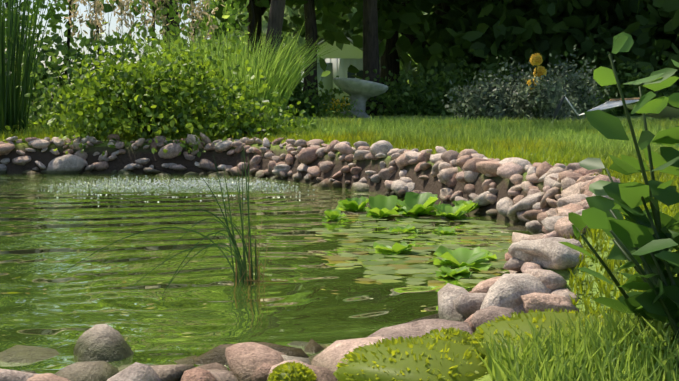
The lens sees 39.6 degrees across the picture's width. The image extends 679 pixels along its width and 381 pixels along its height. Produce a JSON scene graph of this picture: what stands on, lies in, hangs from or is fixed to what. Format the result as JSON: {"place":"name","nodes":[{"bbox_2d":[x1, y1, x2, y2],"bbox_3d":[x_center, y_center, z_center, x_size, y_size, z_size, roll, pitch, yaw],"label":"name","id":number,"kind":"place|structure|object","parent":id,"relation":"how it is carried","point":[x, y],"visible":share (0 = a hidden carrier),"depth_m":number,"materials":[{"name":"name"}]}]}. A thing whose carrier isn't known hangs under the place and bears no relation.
{"place":"outdoors","nodes":[
{"label":"outdoors","id":0,"kind":"place"},
{"bbox_2d":[4,0,214,97],"label":"sky","id":1,"kind":"structure","parent":0,"point":[81,8],"materials":[{"name":"white"}]},
{"bbox_2d":[98,19,334,119],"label":"ornamental grass","id":2,"kind":"object","parent":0,"point":[275,75],"depth_m":9.51,"materials":[{"name":"green plant"}]},
{"bbox_2d":[0,174,532,373],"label":"pond water","id":3,"kind":"structure","parent":0,"point":[40,251],"depth_m":2.43,"materials":[{"name":"green liquid"}]},
{"bbox_2d":[50,147,287,295],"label":"reeds","id":4,"kind":"object","parent":3,"relation":"in","point":[242,270],"visible":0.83,"depth_m":2.23,"materials":[{"name":"green plant"}]},
{"bbox_2d":[38,175,314,196],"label":"pond foam bubbles","id":5,"kind":"object","parent":3,"relation":"on","point":[160,183],"visible":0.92,"depth_m":5.18},
{"bbox_2d":[17,178,425,339],"bbox_3d":[-1.040,0.088,3.746,3.117,0.017,4.315,0,5,-1],"label":"pond floating debris","id":6,"kind":"object","parent":3,"relation":"on","point":[223,278],"visible":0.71,"depth_m":2.15,"materials":[{"name":"green plant"}]},
{"bbox_2d":[304,192,511,284],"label":"water lilies","id":7,"kind":"object","parent":3,"relation":"on","point":[413,205],"visible":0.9,"depth_m":2.94,"materials":[{"name":"green plant"}]},
{"bbox_2d":[296,38,362,110],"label":"garden shed","id":8,"kind":"structure","parent":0,"point":[338,61],"depth_m":32.63,"materials":[{"name":"paint"}]},
{"bbox_2d":[0,104,678,380],"bbox_3d":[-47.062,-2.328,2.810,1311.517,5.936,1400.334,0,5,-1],"label":"ground","id":9,"kind":"structure","parent":0,"point":[433,185],"depth_m":5.36,"materials":[{"name":"green plant"}]},
{"bbox_2d":[0,0,54,135],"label":"tall reeds","id":10,"kind":"object","parent":9,"relation":"on","point":[11,99],"visible":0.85,"depth_m":6.73,"materials":[{"name":"green plant"}]},
{"bbox_2d":[3,0,102,133],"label":"shrub","id":11,"kind":"object","parent":9,"relation":"on","point":[40,59],"visible":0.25,"depth_m":7.42,"materials":[{"name":"green plant"}]},
{"bbox_2d":[13,0,115,38],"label":"tree","id":12,"kind":"object","parent":9,"relation":"on","point":[108,9],"visible":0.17,"depth_m":14.33,"materials":[{"name":"plant"}]},
{"bbox_2d":[5,6,173,118],"bbox_3d":[-4.047,-1.574,11.617,3.845,1.639,3.075,-2,5,-25],"label":"border shrub","id":13,"kind":"object","parent":9,"relation":"on","point":[58,40],"visible":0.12,"depth_m":11.48,"materials":[{"name":"green plant"}]},
{"bbox_2d":[4,0,254,119],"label":"bright hedge","id":14,"kind":"object","parent":9,"relation":"on","point":[53,21],"visible":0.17,"depth_m":11.86,"materials":[{"name":"green plant"}]},
{"bbox_2d":[54,0,224,113],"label":"feather grass stems","id":15,"kind":"object","parent":9,"relation":"on","point":[97,4],"visible":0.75,"depth_m":7.84,"materials":[{"name":"beige plant"}]},
{"bbox_2d":[5,8,297,156],"bbox_3d":[-1.338,-0.759,6.588,2.097,1.026,1.536,0,5,-1],"label":"golden shrub","id":16,"kind":"object","parent":9,"relation":"on","point":[147,108],"visible":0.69,"depth_m":6.36,"materials":[{"name":"green plant"}]},
{"bbox_2d":[115,0,268,57],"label":"tree","id":17,"kind":"object","parent":9,"relation":"on","point":[264,3],"visible":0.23,"depth_m":15.72,"materials":[{"name":"brown plant"}]},
{"bbox_2d":[118,30,302,117],"bbox_3d":[-2.539,-2.022,15.531,4.611,1.824,4.052,3,6,30],"label":"border shrub","id":18,"kind":"object","parent":9,"relation":"on","point":[301,114],"depth_m":15.87,"materials":[{"name":"green plant"}]},
{"bbox_2d":[67,0,420,73],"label":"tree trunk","id":19,"kind":"object","parent":9,"relation":"on","point":[328,23],"visible":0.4,"depth_m":23.35,"materials":[{"name":"green plant"}]},
{"bbox_2d":[174,75,326,149],"bbox_3d":[-0.587,-0.510,6.556,1.192,0.580,0.893,0,5,-1],"label":"golden shrub","id":20,"kind":"object","parent":9,"relation":"on","point":[245,120],"visible":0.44,"depth_m":6.40,"materials":[{"name":"green plant"}]},
{"bbox_2d":[229,96,279,131],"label":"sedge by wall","id":21,"kind":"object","parent":9,"relation":"on","point":[255,115],"visible":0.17,"depth_m":6.56,"materials":[{"name":"green plant"}]},
{"bbox_2d":[263,0,285,63],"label":"tree trunk","id":22,"kind":"object","parent":9,"relation":"on","point":[276,15],"visible":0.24,"depth_m":10.46,"materials":[{"name":"brown plant"}]},
{"bbox_2d":[188,2,430,101],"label":"hazy trees","id":23,"kind":"object","parent":9,"relation":"on","point":[289,12],"depth_m":45.46,"materials":[{"name":"green plant"}]},
{"bbox_2d":[0,133,620,380],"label":"rocks","id":24,"kind":"object","parent":9,"relation":"on","point":[534,285],"visible":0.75,"depth_m":1.84,"materials":[{"name":"grey stone"}]},
{"bbox_2d":[303,0,318,114],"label":"tree trunk","id":25,"kind":"object","parent":9,"relation":"on","point":[310,20],"visible":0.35,"depth_m":20.62,"materials":[{"name":"brown plant"}]},
{"bbox_2d":[283,62,372,116],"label":"border shrub","id":26,"kind":"object","parent":9,"relation":"on","point":[306,107],"visible":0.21,"depth_m":18.06,"materials":[{"name":"green plant"}]},
{"bbox_2d":[293,0,379,115],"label":"tree trunk","id":27,"kind":"object","parent":9,"relation":"on","point":[370,42],"visible":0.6,"depth_m":19.73,"materials":[{"name":"brown plant"}]},
{"bbox_2d":[312,86,362,117],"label":"bush","id":28,"kind":"object","parent":9,"relation":"on","point":[335,105],"visible":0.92,"depth_m":15.50,"materials":[{"name":"green plant"}]},
{"bbox_2d":[0,114,678,380],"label":"lawn grass","id":29,"kind":"structure","parent":9,"relation":"on","point":[566,360],"depth_m":2.62,"materials":[{"name":"green plant"}]},
{"bbox_2d":[231,0,480,112],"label":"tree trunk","id":30,"kind":"object","parent":9,"relation":"on","point":[389,62],"visible":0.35,"depth_m":24.03,"materials":[{"name":"green plant"}]},
{"bbox_2d":[333,77,387,117],"bbox_3d":[0.361,-1.540,15.982,0.935,0.733,0.865,0,5,-1],"label":"stone bowl on pedestal","id":31,"kind":"object","parent":9,"relation":"on","point":[361,91],"visible":0.73,"depth_m":15.74,"materials":[{"name":"grey stone"}]},
{"bbox_2d":[221,0,517,78],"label":"tree","id":32,"kind":"object","parent":9,"relation":"on","point":[411,42],"visible":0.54,"depth_m":24.29,"materials":[{"name":"green plant"}]},
{"bbox_2d":[360,58,473,115],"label":"border shrub","id":33,"kind":"object","parent":9,"relation":"on","point":[398,98],"visible":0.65,"depth_m":19.03,"materials":[{"name":"green plant"}]},
{"bbox_2d":[268,308,621,380],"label":"moss mounds","id":34,"kind":"object","parent":9,"relation":"on","point":[437,355],"visible":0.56,"depth_m":1.06,"materials":[{"name":"green plant"}]},
{"bbox_2d":[396,44,534,115],"bbox_3d":[2.919,-2.305,19.767,3.619,1.601,3.298,0,5,-1],"label":"border shrub","id":35,"kind":"object","parent":9,"relation":"on","point":[466,77],"visible":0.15,"depth_m":19.61,"materials":[{"name":"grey plant"}]},
{"bbox_2d":[432,67,531,119],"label":"grey shrub","id":36,"kind":"object","parent":9,"relation":"on","point":[488,94],"visible":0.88,"depth_m":13.97,"materials":[{"name":"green plant"}]},
{"bbox_2d":[450,57,550,119],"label":"grey shrub","id":37,"kind":"object","parent":9,"relation":"on","point":[503,84],"visible":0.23,"depth_m":14.42,"materials":[{"name":"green plant"}]},
{"bbox_2d":[527,53,546,119],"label":"yellow flowers","id":38,"kind":"object","parent":9,"relation":"on","point":[536,60],"visible":0.71,"depth_m":13.82,"materials":[{"name":"yellow plant"}]},
{"bbox_2d":[407,0,678,114],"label":"hedge shrubs","id":39,"kind":"object","parent":9,"relation":"on","point":[508,31],"visible":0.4,"depth_m":22.85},
{"bbox_2d":[502,49,594,120],"bbox_3d":[3.012,-1.567,14.080,1.340,1.133,1.449,3,6,36],"label":"grey shrub","id":40,"kind":"object","parent":9,"relation":"on","point":[551,91],"visible":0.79,"depth_m":13.79,"materials":[{"name":"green plant"}]},
{"bbox_2d":[456,0,678,113],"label":"tree","id":41,"kind":"object","parent":9,"relation":"on","point":[630,7],"visible":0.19,"depth_m":23.00,"materials":[{"name":"green plant"}]},
{"bbox_2d":[521,45,617,118],"bbox_3d":[3.557,-1.685,14.877,1.640,1.217,1.598,0,5,-1],"label":"grey shrub","id":42,"kind":"object","parent":9,"relation":"on","point":[573,89],"visible":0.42,"depth_m":14.67,"materials":[{"name":"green plant"}]},
{"bbox_2d":[516,51,633,115],"bbox_3d":[4.364,-2.126,18.881,2.975,1.419,2.892,0,5,-1],"label":"border shrub","id":43,"kind":"object","parent":9,"relation":"on","point":[602,101],"visible":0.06,"depth_m":18.53,"materials":[{"name":"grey plant"}]},
{"bbox_2d":[551,95,678,121],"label":"lounge chair","id":44,"kind":"object","parent":9,"relation":"on","point":[667,112],"visible":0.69,"depth_m":9.53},
{"bbox_2d":[557,34,678,115],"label":"border shrub","id":45,"kind":"object","parent":9,"relation":"on","point":[629,90],"visible":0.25,"depth_m":19.14,"materials":[{"name":"green plant"}]},
{"bbox_2d":[559,32,678,337],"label":"leafy plant","id":46,"kind":"object","parent":9,"relation":"on","point":[607,125],"visible":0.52,"depth_m":0.97,"materials":[{"name":"green plant"}]},
{"bbox_2d":[581,182,678,349],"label":"leafy plant","id":47,"kind":"object","parent":9,"relation":"on","point":[658,299],"visible":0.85,"depth_m":0.93,"materials":[{"name":"green plant"}]},
{"bbox_2d":[634,62,678,108],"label":"border shrub","id":48,"kind":"object","parent":9,"relation":"on","point":[662,95],"visible":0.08,"depth_m":18.56,"materials":[{"name":"green plant"}]}
]}

